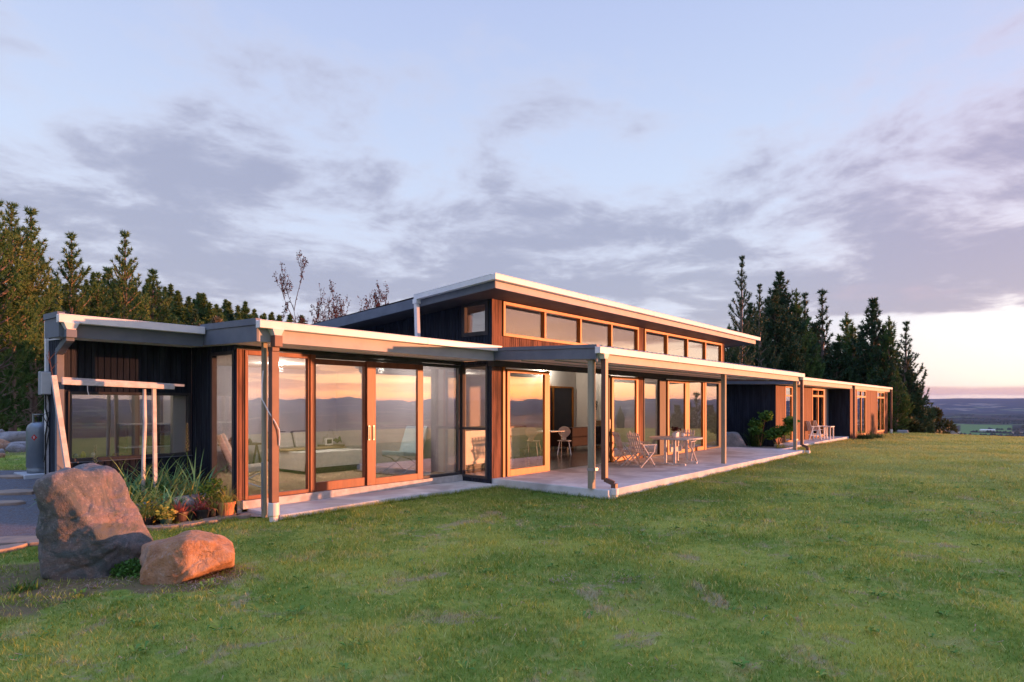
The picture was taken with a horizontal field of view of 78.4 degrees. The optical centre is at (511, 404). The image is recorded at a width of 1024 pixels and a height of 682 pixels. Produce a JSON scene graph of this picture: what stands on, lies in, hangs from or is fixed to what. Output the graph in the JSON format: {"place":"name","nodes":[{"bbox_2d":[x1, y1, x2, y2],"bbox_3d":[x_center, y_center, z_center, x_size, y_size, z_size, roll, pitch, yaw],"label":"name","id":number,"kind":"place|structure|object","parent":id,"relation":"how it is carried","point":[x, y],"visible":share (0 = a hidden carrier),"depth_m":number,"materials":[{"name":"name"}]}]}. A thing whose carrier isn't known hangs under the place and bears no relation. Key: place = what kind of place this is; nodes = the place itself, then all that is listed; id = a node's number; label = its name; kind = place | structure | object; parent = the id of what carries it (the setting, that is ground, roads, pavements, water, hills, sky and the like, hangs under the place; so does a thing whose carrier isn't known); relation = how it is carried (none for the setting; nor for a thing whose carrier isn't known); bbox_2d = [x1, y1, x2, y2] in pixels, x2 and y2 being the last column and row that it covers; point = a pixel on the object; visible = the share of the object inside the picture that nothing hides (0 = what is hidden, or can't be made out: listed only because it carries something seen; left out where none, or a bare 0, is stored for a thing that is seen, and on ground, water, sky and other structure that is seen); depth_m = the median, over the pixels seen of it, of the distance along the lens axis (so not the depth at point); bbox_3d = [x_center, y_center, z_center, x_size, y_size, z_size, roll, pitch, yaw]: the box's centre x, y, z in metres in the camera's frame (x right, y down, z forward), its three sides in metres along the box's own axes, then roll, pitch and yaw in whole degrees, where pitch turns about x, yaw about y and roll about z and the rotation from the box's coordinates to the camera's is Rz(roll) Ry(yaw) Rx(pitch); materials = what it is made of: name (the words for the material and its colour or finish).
{"place":"outdoors","nodes":[
{"label":"outdoors","id":0,"kind":"place"},
{"bbox_2d":[133,455,224,495],"bbox_3d":[-5.133,1.254,9.665,1.484,0.977,1.462,0,0,12],"label":"strap leaf plant","id":1,"kind":"object","parent":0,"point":[165,479],"visible":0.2,"depth_m":9.61,"materials":[{"name":"green plant"}]},
{"bbox_2d":[247,481,497,519],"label":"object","id":2,"kind":"structure","parent":0,"point":[319,505],"depth_m":10.63,"materials":[{"name":"concrete"}]},
{"bbox_2d":[469,425,525,456],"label":"kitchen island","id":3,"kind":"structure","parent":0,"point":[515,434],"depth_m":17.70,"materials":[{"name":"white paint"}]},
{"bbox_2d":[0,398,1023,681],"bbox_3d":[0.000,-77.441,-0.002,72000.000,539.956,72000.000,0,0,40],"label":"ground","id":4,"kind":"structure","parent":0,"point":[986,408],"depth_m":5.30,"materials":[{"name":"green plant"}]},
{"bbox_2d":[0,431,25,441],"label":"rock","id":5,"kind":"object","parent":4,"relation":"on","point":[12,436],"visible":0.36,"depth_m":15.49,"materials":[{"name":"grey stone"}]},
{"bbox_2d":[0,543,27,552],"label":"edging stone","id":6,"kind":"object","parent":4,"relation":"on","point":[10,547],"visible":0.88,"depth_m":7.04,"materials":[{"name":"stone"}]},
{"bbox_2d":[0,470,39,545],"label":"gravel drive","id":7,"kind":"structure","parent":4,"relation":"on","point":[19,520],"depth_m":8.65,"materials":[{"name":"grey gravel"}]},
{"bbox_2d":[0,489,34,494],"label":"stepping stone","id":8,"kind":"object","parent":7,"relation":"on","point":[18,492],"visible":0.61,"depth_m":9.56,"materials":[{"name":"stone"}]},
{"bbox_2d":[0,536,37,544],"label":"stepping stone","id":9,"kind":"object","parent":7,"relation":"on","point":[5,540],"visible":0.46,"depth_m":7.38,"materials":[{"name":"stone"}]},
{"bbox_2d":[14,472,43,478],"bbox_3d":[-8.233,1.262,11.025,0.700,0.155,0.700,0,0,40],"label":"concrete pad","id":10,"kind":"object","parent":7,"relation":"on","point":[25,475],"visible":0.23,"depth_m":10.66,"materials":[{"name":"grey concrete"}]},
{"bbox_2d":[26,414,43,473],"bbox_3d":[-8.214,0.433,10.995,0.385,1.504,0.485,0,0,40],"label":"gas cylinder","id":11,"kind":"object","parent":10,"relation":"on","point":[34,447],"visible":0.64,"depth_m":10.80,"materials":[{"name":"grey paint"}]},
{"bbox_2d":[0,200,43,430],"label":"pine tree","id":12,"kind":"object","parent":4,"relation":"on","point":[24,340],"visible":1,"depth_m":19.61,"materials":[{"name":"green plant"}]},
{"bbox_2d":[1,575,43,594],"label":"grass tuft","id":13,"kind":"object","parent":4,"relation":"on","point":[19,588],"visible":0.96,"depth_m":5.53,"materials":[{"name":"green plant"}]},
{"bbox_2d":[0,201,56,430],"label":"pine tree","id":14,"kind":"object","parent":4,"relation":"on","point":[47,300],"visible":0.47,"depth_m":20.91,"materials":[{"name":"green plant"}]},
{"bbox_2d":[0,206,63,429],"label":"pine tree","id":15,"kind":"object","parent":4,"relation":"on","point":[35,367],"visible":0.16,"depth_m":23.37,"materials":[{"name":"green plant"}]},
{"bbox_2d":[37,230,105,415],"bbox_3d":[-18.182,-2.750,26.044,3.187,8.981,3.466,0,0,27],"label":"pine tree","id":16,"kind":"object","parent":4,"relation":"on","point":[71,302],"visible":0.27,"depth_m":26.00,"materials":[{"name":"green plant"}]},
{"bbox_2d":[33,463,152,579],"bbox_3d":[-4.109,1.199,6.240,1.009,1.213,0.886,0,0,-34],"label":"boulder","id":17,"kind":"object","parent":4,"relation":"on","point":[90,523],"visible":0.86,"depth_m":5.89,"materials":[{"name":"grey stone"}]},
{"bbox_2d":[82,271,119,318],"bbox_3d":[-17.744,-2.022,27.036,2.529,7.525,2.751,0,0,26],"label":"pine tree","id":18,"kind":"object","parent":4,"relation":"on","point":[97,300],"visible":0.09,"depth_m":27.02,"materials":[{"name":"green plant"}]},
{"bbox_2d":[76,266,129,319],"bbox_3d":[-19.462,-2.484,30.129,3.847,8.441,3.888,0,0,34],"label":"pine tree","id":19,"kind":"object","parent":4,"relation":"on","point":[106,275],"visible":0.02,"depth_m":30.04,"materials":[{"name":"green plant"}]},
{"bbox_2d":[88,228,151,320],"bbox_3d":[-17.879,-3.190,29.062,3.400,9.848,3.126,0,0,-3],"label":"pine tree","id":20,"kind":"object","parent":4,"relation":"on","point":[121,294],"visible":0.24,"depth_m":28.80,"materials":[{"name":"green plant"}]},
{"bbox_2d":[109,557,141,577],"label":"weed","id":21,"kind":"object","parent":4,"relation":"on","point":[133,566],"visible":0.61,"depth_m":5.98,"materials":[{"name":"green plant"}]},
{"bbox_2d":[128,268,176,323],"bbox_3d":[-19.448,-2.851,34.004,4.170,9.150,4.215,0,0,-27],"label":"pine tree","id":22,"kind":"object","parent":4,"relation":"on","point":[152,290],"visible":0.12,"depth_m":33.86,"materials":[{"name":"green plant"}]},
{"bbox_2d":[170,290,188,322],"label":"forest pine","id":23,"kind":"object","parent":4,"relation":"on","point":[178,303],"visible":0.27,"depth_m":107.04,"materials":[{"name":"green plant"}]},
{"bbox_2d":[152,512,218,525],"bbox_3d":[-5.251,1.548,8.934,1.880,0.150,2.010,0,0,40],"label":"garden bed","id":24,"kind":"object","parent":4,"relation":"on","point":[156,522],"visible":0.01,"depth_m":8.78,"materials":[{"name":"soil"}]},
{"bbox_2d":[50,375,183,495],"bbox_3d":[-5.531,0.604,8.901,0.168,1.986,1.703,0,0,38],"label":"timber frame","id":25,"kind":"object","parent":24,"relation":"on","point":[87,382],"visible":0.78,"depth_m":8.97,"materials":[{"name":"white wood"}]},
{"bbox_2d":[101,459,166,501],"bbox_3d":[-5.643,1.219,9.144,1.574,0.973,1.632,0,0,40],"label":"strap leaf plant","id":26,"kind":"object","parent":24,"relation":"on","point":[129,486],"visible":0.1,"depth_m":9.19,"materials":[{"name":"green plant"}]},
{"bbox_2d":[138,490,170,512],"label":"leafy herb","id":27,"kind":"object","parent":24,"relation":"on","point":[153,497],"visible":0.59,"depth_m":8.60,"materials":[{"name":"green plant"}]},
{"bbox_2d":[124,472,189,522],"bbox_3d":[-5.123,1.297,8.484,1.324,0.688,1.566,0,0,40],"label":"iris clump","id":28,"kind":"object","parent":24,"relation":"on","point":[136,502],"visible":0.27,"depth_m":8.52,"materials":[{"name":"green plant"}]},
{"bbox_2d":[118,454,206,499],"bbox_3d":[-5.355,1.222,9.447,1.600,0.924,1.664,0,0,40],"label":"strap leaf plant","id":29,"kind":"object","parent":24,"relation":"on","point":[158,480],"visible":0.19,"depth_m":9.43,"materials":[{"name":"green plant"}]},
{"bbox_2d":[155,504,177,523],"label":"potted plant","id":30,"kind":"object","parent":24,"relation":"on","point":[164,518],"visible":0.98,"depth_m":8.37,"materials":[{"name":"yellow plant"}]},
{"bbox_2d":[136,493,209,517],"bbox_3d":[-4.868,1.449,8.978,0.343,0.264,1.122,0,0,33],"label":"log","id":31,"kind":"object","parent":24,"relation":"on","point":[189,499],"visible":0.26,"depth_m":9.03,"materials":[{"name":"grey wood"}]},
{"bbox_2d":[171,500,195,523],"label":"potted plant","id":32,"kind":"object","parent":24,"relation":"on","point":[178,507],"visible":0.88,"depth_m":8.53,"materials":[{"name":"red plant"}]},
{"bbox_2d":[185,494,214,519],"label":"potted plant","id":33,"kind":"object","parent":24,"relation":"on","point":[201,511],"visible":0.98,"depth_m":8.77,"materials":[{"name":"red plant"}]},
{"bbox_2d":[173,451,227,493],"bbox_3d":[-4.622,1.126,9.489,0.940,0.935,1.160,0,0,-25],"label":"flax","id":34,"kind":"object","parent":24,"relation":"on","point":[196,480],"visible":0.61,"depth_m":9.49,"materials":[{"name":"green plant"}]},
{"bbox_2d":[196,478,226,507],"bbox_3d":[-4.403,1.338,9.226,0.416,0.529,0.387,0,0,-18],"label":"potted plant","id":35,"kind":"object","parent":24,"relation":"on","point":[211,485],"visible":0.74,"depth_m":9.19,"materials":[{"name":"green plant"}]},
{"bbox_2d":[139,530,234,584],"bbox_3d":[-3.105,1.465,6.028,0.837,0.449,0.656,0,0,-27],"label":"boulder","id":36,"kind":"object","parent":4,"relation":"on","point":[185,556],"visible":0.89,"depth_m":5.82,"materials":[{"name":"stone"}]},
{"bbox_2d":[196,293,213,322],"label":"forest pine","id":37,"kind":"object","parent":4,"relation":"on","point":[202,307],"visible":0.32,"depth_m":114.83,"materials":[{"name":"green plant"}]},
{"bbox_2d":[239,512,260,516],"bbox_3d":[-3.893,1.618,9.195,0.570,0.002,0.350,0,0,40],"label":"gravel strip","id":38,"kind":"object","parent":4,"relation":"on","point":[255,514],"visible":0.56,"depth_m":9.24,"materials":[{"name":"grey gravel"}]},
{"bbox_2d":[207,479,247,515],"bbox_3d":[-4.139,1.373,9.078,0.678,0.541,0.653,0,0,4],"label":"potted plant","id":39,"kind":"object","parent":38,"relation":"on","point":[226,505],"visible":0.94,"depth_m":8.98,"materials":[{"name":"ceramic"}]},
{"bbox_2d":[272,249,343,324],"bbox_3d":[-8.187,-2.253,25.829,2.495,7.941,2.383,0,0,2],"label":"sparse tree","id":40,"kind":"object","parent":4,"relation":"on","point":[283,278],"visible":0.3,"depth_m":25.27,"materials":[{"name":"red plant"}]},
{"bbox_2d":[310,294,350,323],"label":"sparse tree","id":41,"kind":"object","parent":4,"relation":"on","point":[336,312],"visible":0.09,"depth_m":28.26,"materials":[{"name":"red plant"}]},
{"bbox_2d":[43,273,892,521],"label":"house","id":42,"kind":"structure","parent":4,"relation":"on","point":[496,355],"depth_m":12.97,"materials":[{"name":"paint"}]},
{"bbox_2d":[38,371,50,474],"bbox_3d":[-6.923,0.382,9.301,0.142,1.745,0.140,0,0,40],"label":"meter box","id":43,"kind":"object","parent":42,"relation":"attached to","point":[44,383],"visible":0.93,"depth_m":9.27,"materials":[{"name":"grey metal"}]},
{"bbox_2d":[68,391,190,461],"bbox_3d":[-5.875,0.319,9.716,0.100,1.020,1.710,0,0,40],"label":"picture window","id":44,"kind":"structure","parent":42,"relation":"in","point":[188,395],"depth_m":9.57,"materials":[{"name":"black glass"}]},
{"bbox_2d":[117,423,170,455],"bbox_3d":[-5.954,0.864,10.152,0.320,1.120,0.680,0,0,40],"label":"desk shelf","id":45,"kind":"object","parent":42,"relation":"on","point":[123,446],"visible":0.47,"depth_m":9.95,"materials":[{"name":"white paint"}]},
{"bbox_2d":[134,446,169,454],"bbox_3d":[-5.839,0.769,10.180,0.220,0.170,0.470,0,0,40],"label":"storage box","id":46,"kind":"object","parent":45,"relation":"on","point":[165,449],"visible":0.36,"depth_m":10.07,"materials":[{"name":"beige paint"}]},
{"bbox_2d":[148,432,168,445],"bbox_3d":[-5.757,0.559,10.216,0.140,0.210,0.270,0,0,40],"label":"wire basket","id":47,"kind":"object","parent":45,"relation":"on","point":[162,438],"visible":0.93,"depth_m":10.19,"materials":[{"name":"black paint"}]},
{"bbox_2d":[210,350,233,499],"bbox_3d":[-4.455,0.314,9.708,0.750,2.260,0.082,0,0,40],"label":"narrow window","id":48,"kind":"structure","parent":42,"relation":"in","point":[213,356],"depth_m":9.89,"materials":[{"name":"brown glass"}]},
{"bbox_2d":[217,433,260,492],"bbox_3d":[-4.440,0.957,10.447,0.871,0.952,0.600,0,0,-20],"label":"lounge chair","id":49,"kind":"object","parent":42,"relation":"on","point":[224,445],"visible":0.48,"depth_m":10.14,"materials":[{"name":"fabric"}]},
{"bbox_2d":[245,350,309,499],"bbox_3d":[-3.710,0.309,9.921,0.082,2.270,1.100,0,0,40],"label":"fixed window","id":50,"kind":"structure","parent":42,"relation":"in","point":[247,352],"depth_m":10.16,"materials":[{"name":"red wood"}]},
{"bbox_2d":[259,430,361,473],"bbox_3d":[-4.482,1.016,13.906,2.030,0.815,1.490,0,0,40],"label":"sofa","id":51,"kind":"object","parent":42,"relation":"on","point":[331,458],"visible":0.75,"depth_m":13.37,"materials":[{"name":"beige fabric"}]},
{"bbox_2d":[316,359,365,491],"bbox_3d":[-2.963,0.341,10.816,0.082,2.205,1.020,0,0,40],"label":"sliding door","id":52,"kind":"structure","parent":42,"relation":"in","point":[360,481],"depth_m":11.01,"materials":[{"name":"red wood"}]},
{"bbox_2d":[354,467,431,475],"bbox_3d":[-2.516,1.417,13.321,1.500,0.011,0.950,0,0,40],"label":"rug","id":53,"kind":"object","parent":42,"relation":"on","point":[394,471],"visible":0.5,"depth_m":13.24,"materials":[{"name":"beige fabric"}]},
{"bbox_2d":[382,426,428,473],"bbox_3d":[-2.257,0.942,13.335,0.600,0.952,0.871,0,0,32],"label":"lounge chair","id":54,"kind":"object","parent":53,"relation":"on","point":[408,446],"visible":0.77,"depth_m":13.47,"materials":[{"name":"beige leather"}]},
{"bbox_2d":[365,361,422,485],"bbox_3d":[-2.167,0.337,11.688,0.077,2.215,1.330,0,0,40],"label":"sliding door","id":55,"kind":"structure","parent":42,"relation":"in","point":[371,479],"depth_m":11.35,"materials":[{"name":"red wood"}]},
{"bbox_2d":[422,363,460,478],"bbox_3d":[-1.421,0.314,12.664,0.082,2.260,1.115,0,0,40],"label":"fixed window","id":56,"kind":"structure","parent":42,"relation":"in","point":[458,367],"depth_m":13.00,"materials":[{"name":"brown glass"}]},
{"bbox_2d":[461,364,486,478],"bbox_3d":[-0.757,0.339,12.835,0.735,2.310,0.082,0,0,40],"label":"narrow window","id":57,"kind":"structure","parent":42,"relation":"in","point":[463,428],"depth_m":13.01,"materials":[{"name":"brown glass"}]},
{"bbox_2d":[461,300,488,336],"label":"clerestory window","id":58,"kind":"structure","parent":42,"relation":"in","point":[464,333],"depth_m":12.81,"materials":[{"name":"brown wood"}]},
{"bbox_2d":[466,430,484,469],"bbox_3d":[-1.201,1.034,14.300,0.565,0.880,1.300,0,0,40],"label":"drawer cabinet","id":59,"kind":"object","parent":42,"relation":"on","point":[475,449],"visible":0.27,"depth_m":14.33,"materials":[{"name":"white paint"}]},
{"bbox_2d":[506,369,546,476],"bbox_3d":[0.319,0.371,13.345,0.062,2.205,1.360,0,0,40],"label":"sliding door","id":60,"kind":"structure","parent":42,"relation":"in","point":[542,468],"depth_m":13.26,"materials":[{"name":"brown wood"}]},
{"bbox_2d":[550,388,571,429],"bbox_3d":[1.745,0.434,22.886,0.050,2.080,1.460,0,0,40],"label":"interior door","id":61,"kind":"structure","parent":42,"relation":"in","point":[562,396],"depth_m":22.92,"materials":[{"name":"brown wood"}]},
{"bbox_2d":[502,301,638,349],"bbox_3d":[1.605,-1.748,14.936,0.100,0.705,5.660,0,0,40],"label":"clerestory window","id":62,"kind":"structure","parent":42,"relation":"in","point":[543,311],"depth_m":14.19,"materials":[{"name":"brown wood"}]},
{"bbox_2d":[550,426,600,450],"bbox_3d":[2.389,1.104,21.308,0.800,0.740,2.900,0,0,40],"label":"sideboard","id":63,"kind":"object","parent":42,"relation":"on","point":[577,436],"visible":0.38,"depth_m":20.34,"materials":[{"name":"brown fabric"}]},
{"bbox_2d":[611,376,637,461],"bbox_3d":[2.969,0.371,16.523,0.062,2.205,1.385,0,0,40],"label":"sliding door","id":64,"kind":"structure","parent":42,"relation":"in","point":[623,458],"depth_m":16.20,"materials":[{"name":"brown wood"}]},
{"bbox_2d":[643,377,659,457],"bbox_3d":[3.933,0.354,17.740,0.082,2.240,1.000,0,0,40],"label":"fixed window","id":65,"kind":"structure","parent":42,"relation":"in","point":[658,379],"depth_m":18.07,"materials":[{"name":"brown wood"}]},
{"bbox_2d":[666,380,686,454],"bbox_3d":[4.966,0.371,18.916,0.062,2.205,1.310,0,0,40],"label":"sliding door","id":66,"kind":"structure","parent":42,"relation":"in","point":[667,381],"depth_m":18.53,"materials":[{"name":"brown wood"}]},
{"bbox_2d":[644,329,721,361],"bbox_3d":[5.421,-1.748,19.510,0.100,0.705,5.565,0,0,40],"label":"clerestory window","id":67,"kind":"structure","parent":42,"relation":"in","point":[666,335],"depth_m":19.46,"materials":[{"name":"brown wood"}]},
{"bbox_2d":[690,381,704,451],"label":"fixed window","id":68,"kind":"structure","parent":42,"relation":"in","point":[702,447],"depth_m":20.45,"materials":[{"name":"brown wood"}]},
{"bbox_2d":[706,382,720,448],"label":"fixed window","id":69,"kind":"structure","parent":42,"relation":"in","point":[718,385],"depth_m":21.48,"materials":[{"name":"brown wood"}]},
{"bbox_2d":[812,388,823,437],"bbox_3d":[13.685,0.364,28.104,0.082,2.180,1.990,0,0,40],"label":"double door","id":70,"kind":"structure","parent":42,"relation":"in","point":[817,395],"depth_m":28.08,"materials":[{"name":"brown wood"}]},
{"bbox_2d":[856,389,865,433],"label":"tall window","id":71,"kind":"structure","parent":42,"relation":"in","point":[860,394],"depth_m":31.28,"materials":[{"name":"brown wood"}]},
{"bbox_2d":[877,391,883,431],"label":"tall window","id":72,"kind":"structure","parent":42,"relation":"in","point":[880,395],"depth_m":35.17,"materials":[{"name":"brown wood"}]},
{"bbox_2d":[492,447,803,498],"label":"veranda slab","id":73,"kind":"structure","parent":4,"relation":"on","point":[627,478],"depth_m":13.43,"materials":[{"name":"concrete"}]},
{"bbox_2d":[612,432,638,465],"bbox_3d":[2.766,1.070,15.309,0.530,0.824,0.558,0,0,-12],"label":"folding chair","id":74,"kind":"object","parent":73,"relation":"on","point":[618,441],"visible":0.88,"depth_m":15.24,"materials":[{"name":"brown wood"}]},
{"bbox_2d":[625,432,656,467],"bbox_3d":[3.064,1.070,14.960,0.530,0.824,0.558,0,0,-30],"label":"folding chair","id":75,"kind":"object","parent":73,"relation":"on","point":[640,448],"visible":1,"depth_m":14.84,"materials":[{"name":"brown wood"}]},
{"bbox_2d":[649,436,702,465],"bbox_3d":[4.033,1.126,15.443,1.270,0.660,1.270,0,0,40],"label":"round table","id":76,"kind":"object","parent":73,"relation":"on","point":[676,448],"visible":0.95,"depth_m":15.25,"materials":[{"name":"white wood"}]},
{"bbox_2d":[670,429,696,460],"bbox_3d":[4.481,1.070,16.363,0.558,0.824,0.530,0,0,32],"label":"folding chair","id":77,"kind":"object","parent":73,"relation":"on","point":[691,444],"visible":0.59,"depth_m":16.37,"materials":[{"name":"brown wood"}]},
{"bbox_2d":[724,255,758,365],"bbox_3d":[13.831,-3.680,38.121,2.570,10.887,2.840,0,0,40],"label":"pine tree","id":78,"kind":"object","parent":4,"relation":"on","point":[740,352],"visible":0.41,"depth_m":37.89,"materials":[{"name":"green plant"}]},
{"bbox_2d":[724,302,775,367],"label":"pine tree","id":79,"kind":"object","parent":4,"relation":"on","point":[749,314],"visible":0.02,"depth_m":43.53,"materials":[{"name":"green plant"}]},
{"bbox_2d":[746,283,781,368],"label":"pine tree","id":80,"kind":"object","parent":4,"relation":"on","point":[760,333],"visible":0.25,"depth_m":40.87,"materials":[{"name":"green plant"}]},
{"bbox_2d":[744,446,792,449],"bbox_3d":[8.010,1.573,23.285,4.900,0.001,2.620,0,0,40],"label":"gravel court","id":81,"kind":"object","parent":4,"relation":"on","point":[767,447],"visible":0.17,"depth_m":23.02,"materials":[{"name":"grey gravel"}]},
{"bbox_2d":[726,432,745,446],"bbox_3d":[8.271,1.380,23.588,0.904,0.712,0.807,0,0,0],"label":"boulder","id":82,"kind":"object","parent":81,"relation":"on","point":[734,439],"visible":0.44,"depth_m":23.22,"materials":[{"name":"grey stone"}]},
{"bbox_2d":[738,426,768,446],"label":"flax clump","id":83,"kind":"object","parent":81,"relation":"on","point":[754,442],"visible":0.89,"depth_m":23.41,"materials":[{"name":"green plant"}]},
{"bbox_2d":[747,410,773,446],"bbox_3d":[9.256,0.894,23.448,0.957,1.391,0.780,0,0,-7],"label":"leafy shrub","id":84,"kind":"object","parent":81,"relation":"on","point":[753,423],"visible":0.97,"depth_m":23.33,"materials":[{"name":"green plant"}]},
{"bbox_2d":[763,416,799,446],"bbox_3d":[9.875,0.990,22.951,1.247,1.202,0.723,0,0,16],"label":"leafy shrub","id":85,"kind":"object","parent":81,"relation":"on","point":[781,431],"visible":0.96,"depth_m":22.86,"materials":[{"name":"green plant"}]},
{"bbox_2d":[750,288,806,372],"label":"pine tree","id":86,"kind":"object","parent":4,"relation":"on","point":[775,325],"visible":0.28,"depth_m":42.34,"materials":[{"name":"green plant"}]},
{"bbox_2d":[757,271,816,376],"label":"pine tree","id":87,"kind":"object","parent":4,"relation":"on","point":[785,297],"visible":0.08,"depth_m":44.30,"materials":[{"name":"green plant"}]},
{"bbox_2d":[788,288,825,378],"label":"pine tree","id":88,"kind":"object","parent":4,"relation":"on","point":[816,367],"visible":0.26,"depth_m":43.59,"materials":[{"name":"green plant"}]},
{"bbox_2d":[813,287,833,377],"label":"pine tree","id":89,"kind":"object","parent":4,"relation":"on","point":[823,342],"visible":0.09,"depth_m":49.85,"materials":[{"name":"green plant"}]},
{"bbox_2d":[815,341,863,383],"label":"pine tree","id":90,"kind":"object","parent":4,"relation":"on","point":[830,367],"visible":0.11,"depth_m":45.64,"materials":[{"name":"green plant"}]},
{"bbox_2d":[828,311,857,359],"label":"pine tree","id":91,"kind":"object","parent":4,"relation":"on","point":[846,321],"visible":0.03,"depth_m":50.92,"materials":[{"name":"green plant"}]},
{"bbox_2d":[840,322,867,375],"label":"pine tree","id":92,"kind":"object","parent":4,"relation":"on","point":[850,347],"visible":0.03,"depth_m":47.16,"materials":[{"name":"green plant"}]},
{"bbox_2d":[836,296,911,401],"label":"pine tree","id":93,"kind":"object","parent":4,"relation":"on","point":[864,348],"visible":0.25,"depth_m":44.64,"materials":[{"name":"green plant"}]},
{"bbox_2d":[864,315,903,398],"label":"pine tree","id":94,"kind":"object","parent":4,"relation":"on","point":[888,348],"visible":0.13,"depth_m":43.68,"materials":[{"name":"green plant"}]},
{"bbox_2d":[888,369,913,431],"bbox_3d":[23.913,-0.191,38.978,1.982,4.081,1.870,0,0,-34],"label":"pine tree","id":95,"kind":"object","parent":4,"relation":"on","point":[901,406],"visible":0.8,"depth_m":38.69,"materials":[{"name":"green plant"}]},
{"bbox_2d":[888,411,929,432],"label":"bushy tree","id":96,"kind":"object","parent":4,"relation":"on","point":[914,425],"visible":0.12,"depth_m":39.63,"materials":[{"name":"green plant"}]},
{"bbox_2d":[888,320,930,429],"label":"pine tree","id":97,"kind":"object","parent":4,"relation":"on","point":[905,360],"visible":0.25,"depth_m":41.78,"materials":[{"name":"green plant"}]},
{"bbox_2d":[888,356,937,432],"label":"pine tree","id":98,"kind":"object","parent":4,"relation":"on","point":[926,416],"visible":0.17,"depth_m":41.09,"materials":[{"name":"green plant"}]},
{"bbox_2d":[928,406,957,432],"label":"bushy tree","id":99,"kind":"object","parent":4,"relation":"on","point":[947,423],"visible":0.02,"depth_m":51.53,"materials":[{"name":"green plant"}]},
{"bbox_2d":[941,413,1023,436],"bbox_3d":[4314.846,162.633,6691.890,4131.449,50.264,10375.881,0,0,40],"label":"woodland","id":100,"kind":"object","parent":4,"relation":"on","point":[970,421],"visible":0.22,"depth_m":6034.12,"materials":[{"name":"green plant"}]},
{"bbox_2d":[0,0,1023,398],"label":"sky","id":101,"kind":"structure","parent":0,"point":[628,152],"materials":[{"name":"blue"}]},
{"bbox_2d":[776,436,848,446],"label":"patio","id":102,"kind":"structure","parent":0,"point":[814,441],"depth_m":26.13,"materials":[{"name":"concrete"}]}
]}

